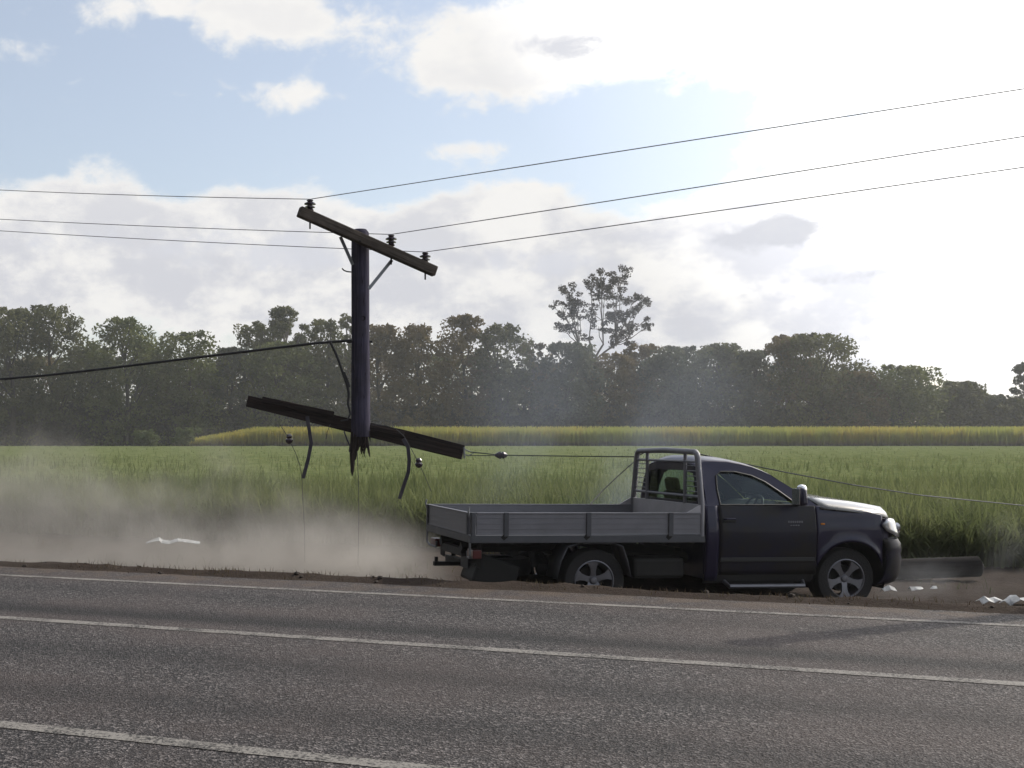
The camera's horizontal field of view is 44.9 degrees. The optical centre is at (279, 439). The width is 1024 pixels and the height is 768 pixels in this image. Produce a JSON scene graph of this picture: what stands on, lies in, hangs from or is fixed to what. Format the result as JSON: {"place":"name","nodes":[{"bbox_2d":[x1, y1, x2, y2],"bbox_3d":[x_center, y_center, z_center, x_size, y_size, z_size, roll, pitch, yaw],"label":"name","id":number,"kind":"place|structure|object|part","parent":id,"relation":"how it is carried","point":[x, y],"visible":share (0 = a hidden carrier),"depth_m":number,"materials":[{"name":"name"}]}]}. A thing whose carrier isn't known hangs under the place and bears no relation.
{"place":"outdoors","nodes":[
{"label":"outdoors","id":0,"kind":"place"},
{"bbox_2d":[297,199,437,475],"bbox_3d":[1.292,-1.527,18.425,2.286,4.165,0.559,0,0,-21],"label":"broken utility pole","id":1,"kind":"object","parent":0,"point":[363,242],"visible":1,"depth_m":18.38,"materials":[{"name":"brown wood"}]},
{"bbox_2d":[0,339,352,420],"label":"bundled cable","id":2,"kind":"object","parent":1,"relation":"attached to","point":[346,380],"visible":1,"depth_m":19.37,"materials":[{"name":"black plastic"}]},
{"bbox_2d":[280,425,304,561],"bbox_3d":[0.191,0.820,18.450,0.390,2.112,0.117,0,0,0],"label":"dangling wire","id":3,"kind":"object","parent":1,"relation":"hanging from","point":[289,440],"visible":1,"depth_m":18.45,"materials":[{"name":"grey metal"}]},
{"bbox_2d":[343,431,350,452],"bbox_3d":[1.044,0.042,18.450,0.140,0.362,0.024,0,0,0],"label":"dangling wire","id":4,"kind":"object","parent":1,"relation":"hanging from","point":[347,441],"visible":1,"depth_m":18.44,"materials":[{"name":"grey metal"}]},
{"bbox_2d":[357,452,358,555],"bbox_3d":[1.190,1.052,18.300,0.034,1.739,0.011,0,0,0],"label":"dangling wire","id":5,"kind":"object","parent":1,"relation":"hanging from","point":[358,506],"visible":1,"depth_m":18.30,"materials":[{"name":"grey metal"}]},
{"bbox_2d":[246,395,473,498],"bbox_3d":[1.208,0.104,18.518,3.553,1.609,0.585,0,0,8],"label":"hanging crossarm","id":6,"kind":"object","parent":1,"relation":"hanging from","point":[318,416],"visible":0.99,"depth_m":18.54,"materials":[{"name":"brown wood"}]},
{"bbox_2d":[379,425,430,489],"bbox_3d":[1.846,0.272,18.200,0.902,1.014,0.117,0,0,0],"label":"dangling wire","id":7,"kind":"object","parent":1,"relation":"hanging from","point":[418,464],"visible":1,"depth_m":18.19,"materials":[{"name":"grey metal"}]},
{"bbox_2d":[0,136,1023,234],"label":"overhead wire","id":8,"kind":"object","parent":1,"relation":"attached to","point":[570,206],"visible":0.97,"depth_m":17.03,"materials":[{"name":"grey metal"}]},
{"bbox_2d":[4,88,1023,199],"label":"overhead wire","id":9,"kind":"object","parent":1,"relation":"attached to","point":[557,160],"visible":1,"depth_m":17.11,"materials":[{"name":"grey metal"}]},
{"bbox_2d":[7,167,1023,251],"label":"overhead wire","id":10,"kind":"object","parent":1,"relation":"attached to","point":[571,231],"visible":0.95,"depth_m":17.04,"materials":[{"name":"grey metal"}]},
{"bbox_2d":[0,566,1023,767],"bbox_3d":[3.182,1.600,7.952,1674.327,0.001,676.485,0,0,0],"label":"road","id":11,"kind":"structure","parent":0,"point":[457,708],"depth_m":8.02,"materials":[{"name":"grey asphalt"}]},
{"bbox_2d":[0,720,456,767],"bbox_3d":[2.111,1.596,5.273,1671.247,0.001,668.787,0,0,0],"label":"road line","id":12,"kind":"object","parent":11,"relation":"on","point":[217,746],"visible":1,"depth_m":6.25,"materials":[{"name":"paint"}]},
{"bbox_2d":[0,616,1023,685],"bbox_3d":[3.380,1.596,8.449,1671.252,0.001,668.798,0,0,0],"label":"road line","id":13,"kind":"object","parent":11,"relation":"on","point":[1017,683],"visible":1,"depth_m":8.97,"materials":[{"name":"paint"}]},
{"bbox_2d":[0,574,1023,626],"bbox_3d":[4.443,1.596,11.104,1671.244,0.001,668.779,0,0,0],"label":"road line","id":14,"kind":"object","parent":11,"relation":"on","point":[538,601],"visible":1,"depth_m":11.79,"materials":[{"name":"paint"}]},
{"bbox_2d":[0,532,1023,613],"bbox_3d":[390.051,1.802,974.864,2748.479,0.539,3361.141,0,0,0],"label":"ground","id":15,"kind":"structure","parent":0,"point":[288,558],"depth_m":18.46,"materials":[{"name":"brown soil"}]},
{"bbox_2d":[0,329,25,441],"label":"gum tree","id":16,"kind":"object","parent":15,"relation":"on","point":[1,440],"visible":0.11,"depth_m":240.40,"materials":[{"name":"green plant"}]},
{"bbox_2d":[0,306,60,445],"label":"gum tree","id":17,"kind":"object","parent":15,"relation":"on","point":[14,330],"visible":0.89,"depth_m":233.31,"materials":[{"name":"green plant"}]},
{"bbox_2d":[1,355,77,445],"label":"gum tree","id":18,"kind":"object","parent":15,"relation":"on","point":[46,360],"visible":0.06,"depth_m":255.83,"materials":[{"name":"green plant"}]},
{"bbox_2d":[14,303,93,445],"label":"gum tree","id":19,"kind":"object","parent":15,"relation":"on","point":[65,389],"visible":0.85,"depth_m":235.38,"materials":[{"name":"green plant"}]},
{"bbox_2d":[46,355,125,445],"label":"gum tree","id":20,"kind":"object","parent":15,"relation":"on","point":[68,380],"visible":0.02,"depth_m":252.56,"materials":[{"name":"green plant"}]},
{"bbox_2d":[57,340,134,445],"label":"gum tree","id":21,"kind":"object","parent":15,"relation":"on","point":[92,374],"visible":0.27,"depth_m":244.19,"materials":[{"name":"green plant"}]},
{"bbox_2d":[74,358,147,444],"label":"gum tree","id":22,"kind":"object","parent":15,"relation":"on","point":[101,386],"visible":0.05,"depth_m":250.00,"materials":[{"name":"green plant"}]},
{"bbox_2d":[80,316,168,445],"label":"gum tree","id":23,"kind":"object","parent":15,"relation":"on","point":[113,395],"visible":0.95,"depth_m":234.32,"materials":[{"name":"green plant"}]},
{"bbox_2d":[132,429,160,445],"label":"field bush","id":24,"kind":"object","parent":15,"relation":"on","point":[145,437],"visible":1,"depth_m":199.14,"materials":[{"name":"green plant"}]},
{"bbox_2d":[128,348,187,445],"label":"gum tree","id":25,"kind":"object","parent":15,"relation":"on","point":[150,394],"visible":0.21,"depth_m":240.16,"materials":[{"name":"green plant"}]},
{"bbox_2d":[129,359,208,437],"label":"gum tree","id":26,"kind":"object","parent":15,"relation":"on","point":[135,388],"visible":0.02,"depth_m":252.21,"materials":[{"name":"green plant"}]},
{"bbox_2d":[146,537,199,543],"bbox_3d":[-1.620,1.522,18.200,0.814,0.100,0.301,0,0,0],"label":"torn sheet","id":27,"kind":"object","parent":15,"relation":"on","point":[162,541],"visible":1,"depth_m":18.12,"materials":[{"name":"white paper"}]},
{"bbox_2d":[170,426,201,445],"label":"field bush","id":28,"kind":"object","parent":15,"relation":"on","point":[183,437],"visible":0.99,"depth_m":198.89,"materials":[{"name":"green plant"}]},
{"bbox_2d":[141,329,237,445],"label":"gum tree","id":29,"kind":"object","parent":15,"relation":"on","point":[192,375],"visible":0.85,"depth_m":235.11,"materials":[{"name":"green plant"}]},
{"bbox_2d":[193,346,264,437],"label":"gum tree","id":30,"kind":"object","parent":15,"relation":"on","point":[221,393],"visible":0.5,"depth_m":239.37,"materials":[{"name":"green plant"}]},
{"bbox_2d":[214,355,288,426],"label":"gum tree","id":31,"kind":"object","parent":15,"relation":"on","point":[236,387],"visible":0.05,"depth_m":248.82,"materials":[{"name":"green plant"}]},
{"bbox_2d":[226,321,278,427],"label":"gum tree","id":32,"kind":"object","parent":15,"relation":"on","point":[247,343],"visible":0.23,"depth_m":246.67,"materials":[{"name":"green plant"}]},
{"bbox_2d":[231,339,327,428],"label":"gum tree","id":33,"kind":"object","parent":15,"relation":"on","point":[301,358],"visible":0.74,"depth_m":234.31,"materials":[{"name":"green plant"}]},
{"bbox_2d":[252,305,311,396],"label":"gum tree","id":34,"kind":"object","parent":15,"relation":"on","point":[283,325],"visible":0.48,"depth_m":242.86,"materials":[{"name":"green plant"}]},
{"bbox_2d":[255,341,340,418],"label":"gum tree","id":35,"kind":"object","parent":15,"relation":"on","point":[304,386],"visible":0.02,"depth_m":248.25,"materials":[{"name":"green plant"}]},
{"bbox_2d":[296,317,350,417],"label":"gum tree","id":36,"kind":"object","parent":15,"relation":"on","point":[333,385],"visible":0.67,"depth_m":237.87,"materials":[{"name":"green plant"}]},
{"bbox_2d":[334,313,350,408],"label":"gum tree","id":37,"kind":"object","parent":15,"relation":"on","point":[342,322],"visible":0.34,"depth_m":248.41,"materials":[{"name":"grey plant"}]},
{"bbox_2d":[305,351,380,407],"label":"gum tree","id":38,"kind":"object","parent":15,"relation":"on","point":[349,382],"visible":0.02,"depth_m":254.21,"materials":[{"name":"green plant"}]},
{"bbox_2d":[347,322,413,427],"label":"gum tree","id":39,"kind":"object","parent":15,"relation":"on","point":[381,338],"visible":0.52,"depth_m":238.62,"materials":[{"name":"green plant"}]},
{"bbox_2d":[340,352,425,424],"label":"gum tree","id":40,"kind":"object","parent":15,"relation":"on","point":[372,385],"visible":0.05,"depth_m":251.83,"materials":[{"name":"green plant"}]},
{"bbox_2d":[382,322,452,427],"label":"gum tree","id":41,"kind":"object","parent":15,"relation":"on","point":[414,337],"visible":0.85,"depth_m":236.88,"materials":[{"name":"green plant"}]},
{"bbox_2d":[386,353,466,412],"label":"gum tree","id":42,"kind":"object","parent":15,"relation":"on","point":[433,359],"visible":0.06,"depth_m":252.23,"materials":[{"name":"green plant"}]},
{"bbox_2d":[427,313,504,428],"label":"gum tree","id":43,"kind":"object","parent":15,"relation":"on","point":[457,343],"visible":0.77,"depth_m":239.31,"materials":[{"name":"green plant"}]},
{"bbox_2d":[430,344,522,409],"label":"gum tree","id":44,"kind":"object","parent":15,"relation":"on","point":[460,371],"visible":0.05,"depth_m":250.19,"materials":[{"name":"green plant"}]},
{"bbox_2d":[0,398,990,445],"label":"undergrowth","id":45,"kind":"object","parent":15,"relation":"on","point":[62,436],"visible":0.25,"depth_m":237.55,"materials":[{"name":"green plant"}]},
{"bbox_2d":[464,322,540,427],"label":"gum tree","id":46,"kind":"object","parent":15,"relation":"on","point":[517,378],"visible":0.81,"depth_m":236.44,"materials":[{"name":"green plant"}]},
{"bbox_2d":[0,445,1023,568],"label":"young sugar cane","id":47,"kind":"object","parent":15,"relation":"on","point":[992,534],"visible":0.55,"depth_m":24.45,"materials":[{"name":"green plant"}]},
{"bbox_2d":[0,446,1023,512],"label":"crop understorey","id":48,"kind":"object","parent":15,"relation":"on","point":[994,451],"visible":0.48,"depth_m":67.90,"materials":[{"name":"green plant"}]},
{"bbox_2d":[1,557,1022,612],"bbox_3d":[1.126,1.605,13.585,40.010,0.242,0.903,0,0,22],"label":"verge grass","id":49,"kind":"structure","parent":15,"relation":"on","point":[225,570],"depth_m":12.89,"materials":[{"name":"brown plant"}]},
{"bbox_2d":[0,527,1023,600],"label":"weeds","id":50,"kind":"object","parent":15,"relation":"on","point":[261,547],"visible":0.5,"depth_m":19.92,"materials":[{"name":"green plant"}]},
{"bbox_2d":[496,368,572,411],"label":"gum tree","id":51,"kind":"object","parent":15,"relation":"on","point":[537,392],"visible":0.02,"depth_m":249.69,"materials":[{"name":"green plant"}]},
{"bbox_2d":[514,339,556,426],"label":"gum tree","id":52,"kind":"object","parent":15,"relation":"on","point":[539,346],"visible":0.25,"depth_m":243.08,"materials":[{"name":"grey plant"}]},
{"bbox_2d":[519,362,607,424],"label":"gum tree","id":53,"kind":"object","parent":15,"relation":"on","point":[602,394],"visible":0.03,"depth_m":250.07,"materials":[{"name":"green plant"}]},
{"bbox_2d":[525,341,613,428],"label":"gum tree","id":54,"kind":"object","parent":15,"relation":"on","point":[577,354],"visible":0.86,"depth_m":234.34,"materials":[{"name":"green plant"}]},
{"bbox_2d":[174,425,1023,445],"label":"mature sugar cane","id":55,"kind":"object","parent":15,"relation":"on","point":[731,436],"visible":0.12,"depth_m":203.27,"materials":[{"name":"green plant"}]},
{"bbox_2d":[548,264,653,377],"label":"gum tree","id":56,"kind":"object","parent":15,"relation":"on","point":[574,303],"visible":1,"depth_m":249.43,"materials":[{"name":"green plant"}]},
{"bbox_2d":[570,370,653,406],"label":"gum tree","id":57,"kind":"object","parent":15,"relation":"on","point":[618,389],"visible":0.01,"depth_m":249.10,"materials":[{"name":"green plant"}]},
{"bbox_2d":[581,351,648,428],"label":"gum tree","id":58,"kind":"object","parent":15,"relation":"on","point":[621,395],"visible":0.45,"depth_m":238.23,"materials":[{"name":"green plant"}]},
{"bbox_2d":[469,574,781,595],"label":"churned earth","id":59,"kind":"structure","parent":15,"relation":"on","point":[691,584],"depth_m":14.67,"materials":[{"name":"brown soil"}]},
{"bbox_2d":[614,342,666,405],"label":"gum tree","id":60,"kind":"object","parent":15,"relation":"on","point":[644,351],"visible":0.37,"depth_m":244.82,"materials":[{"name":"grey plant"}]},
{"bbox_2d":[626,378,684,406],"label":"gum tree","id":61,"kind":"object","parent":15,"relation":"on","point":[656,383],"visible":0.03,"depth_m":253.44,"materials":[{"name":"green plant"}]},
{"bbox_2d":[425,447,901,597],"bbox_3d":[4.720,1.052,14.913,5.768,1.921,2.231,1,0,-8],"label":"flatbed truck","id":62,"kind":"object","parent":15,"relation":"on","point":[715,527],"visible":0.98,"depth_m":14.19,"materials":[{"name":"blue paint"}]},
{"bbox_2d":[590,462,633,504],"bbox_3d":[4.353,0.558,15.776,0.894,0.570,0.076,0,0,-34],"label":"slack wire","id":63,"kind":"object","parent":62,"relation":"attached to","point":[610,483],"visible":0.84,"depth_m":15.79,"materials":[{"name":"grey metal"}]},
{"bbox_3d":[5.470,0.524,15.742,1.434,0.518,0.289,1,0,-8],"label":"window frame","id":64,"kind":"part","parent":62,"relation":"part of","materials":[{"name":"paint"}]},
{"bbox_3d":[5.670,0.524,14.324,1.434,0.518,0.289,1,0,-8],"label":"window frame","id":65,"kind":"part","parent":62,"relation":"part of","materials":[{"name":"blue paint"}]},
{"bbox_3d":[5.748,1.178,14.155,1.223,0.819,0.119,1,0,-8],"label":"door","id":66,"kind":"part","parent":62,"relation":"part of","materials":[{"name":"blue paint"}]},
{"bbox_2d":[628,345,731,427],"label":"gum tree","id":67,"kind":"object","parent":15,"relation":"on","point":[673,359],"visible":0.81,"depth_m":236.11,"materials":[{"name":"green plant"}]},
{"bbox_2d":[652,364,732,422],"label":"gum tree","id":68,"kind":"object","parent":15,"relation":"on","point":[690,383],"visible":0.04,"depth_m":249.88,"materials":[{"name":"green plant"}]},
{"bbox_2d":[689,342,759,427],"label":"gum tree","id":69,"kind":"object","parent":15,"relation":"on","point":[724,354],"visible":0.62,"depth_m":238.36,"materials":[{"name":"green plant"}]},
{"bbox_2d":[709,364,782,422],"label":"gum tree","id":70,"kind":"object","parent":15,"relation":"on","point":[757,394],"visible":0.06,"depth_m":252.31,"materials":[{"name":"green plant"}]},
{"bbox_2d":[721,349,781,427],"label":"gum tree","id":71,"kind":"object","parent":15,"relation":"on","point":[755,363],"visible":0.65,"depth_m":237.68,"materials":[{"name":"green plant"}]},
{"bbox_2d":[756,333,820,423],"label":"gum tree","id":72,"kind":"object","parent":15,"relation":"on","point":[770,349],"visible":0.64,"depth_m":239.77,"materials":[{"name":"green plant"}]},
{"bbox_2d":[765,359,832,419],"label":"gum tree","id":73,"kind":"object","parent":15,"relation":"on","point":[779,382],"visible":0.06,"depth_m":251.11,"materials":[{"name":"green plant"}]},
{"bbox_2d":[764,332,881,427],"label":"gum tree","id":74,"kind":"object","parent":15,"relation":"on","point":[814,340],"visible":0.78,"depth_m":234.50,"materials":[{"name":"green plant"}]},
{"bbox_2d":[821,370,892,427],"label":"gum tree","id":75,"kind":"object","parent":15,"relation":"on","point":[884,417],"visible":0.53,"depth_m":232.11,"materials":[{"name":"green plant"}]},
{"bbox_2d":[880,585,896,590],"bbox_3d":[7.913,1.924,15.600,0.180,0.083,0.084,0,0,0],"label":"torn sheet","id":76,"kind":"object","parent":15,"relation":"on","point":[887,588],"visible":1,"depth_m":15.58,"materials":[{"name":"white paper"}]},
{"bbox_2d":[869,386,929,424],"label":"gum tree","id":77,"kind":"object","parent":15,"relation":"on","point":[909,416],"visible":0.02,"depth_m":249.46,"materials":[{"name":"green plant"}]},
{"bbox_2d":[858,364,957,429],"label":"gum tree","id":78,"kind":"object","parent":15,"relation":"on","point":[907,392],"visible":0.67,"depth_m":234.30,"materials":[{"name":"green plant"}]},
{"bbox_2d":[908,587,922,590],"bbox_3d":[8.498,1.986,16.000,0.212,0.062,0.104,0,0,0],"label":"torn sheet","id":79,"kind":"object","parent":15,"relation":"on","point":[915,588],"visible":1,"depth_m":15.98,"materials":[{"name":"white paper"}]},
{"bbox_2d":[923,379,955,420],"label":"gum tree","id":80,"kind":"object","parent":15,"relation":"on","point":[941,396],"visible":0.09,"depth_m":243.13,"materials":[{"name":"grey plant"}]},
{"bbox_2d":[896,556,983,579],"bbox_3d":[9.194,1.828,17.095,1.549,0.295,0.300,-3,0,8],"label":"fallen pole butt","id":81,"kind":"object","parent":15,"relation":"on","point":[939,567],"visible":0.74,"depth_m":16.96,"materials":[{"name":"brown wood"}]},
{"bbox_2d":[932,380,995,427],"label":"gum tree","id":82,"kind":"object","parent":15,"relation":"on","point":[968,391],"visible":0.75,"depth_m":237.35,"materials":[{"name":"green plant"}]},
{"bbox_2d":[975,596,1002,603],"bbox_3d":[8.625,1.942,14.600,0.270,0.095,0.202,0,0,0],"label":"torn sheet","id":83,"kind":"object","parent":15,"relation":"on","point":[983,599],"visible":1,"depth_m":14.55,"materials":[{"name":"white paper"}]},
{"bbox_2d":[966,394,1021,427],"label":"gum tree","id":84,"kind":"object","parent":15,"relation":"on","point":[996,400],"visible":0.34,"depth_m":237.38,"materials":[{"name":"green plant"}]},
{"bbox_2d":[985,397,1023,427],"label":"gum tree","id":85,"kind":"object","parent":15,"relation":"on","point":[1015,403],"visible":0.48,"depth_m":236.26,"materials":[{"name":"green plant"}]},
{"bbox_2d":[998,595,1023,605],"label":"torn sheet","id":86,"kind":"object","parent":15,"relation":"on","point":[1010,600],"visible":0.95,"depth_m":14.56,"materials":[{"name":"white paper"}]},
{"bbox_2d":[1009,361,1023,398],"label":"gum tree","id":87,"kind":"object","parent":15,"relation":"on","point":[1018,369],"visible":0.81,"depth_m":244.16,"materials":[{"name":"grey plant"}]},
{"bbox_2d":[0,0,1023,421],"label":"sky","id":88,"kind":"structure","parent":0,"point":[298,100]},
{"bbox_2d":[470,451,1023,505],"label":"fallen wire","id":89,"kind":"object","parent":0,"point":[500,455],"visible":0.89,"depth_m":16.66,"materials":[{"name":"grey metal"}]}
]}

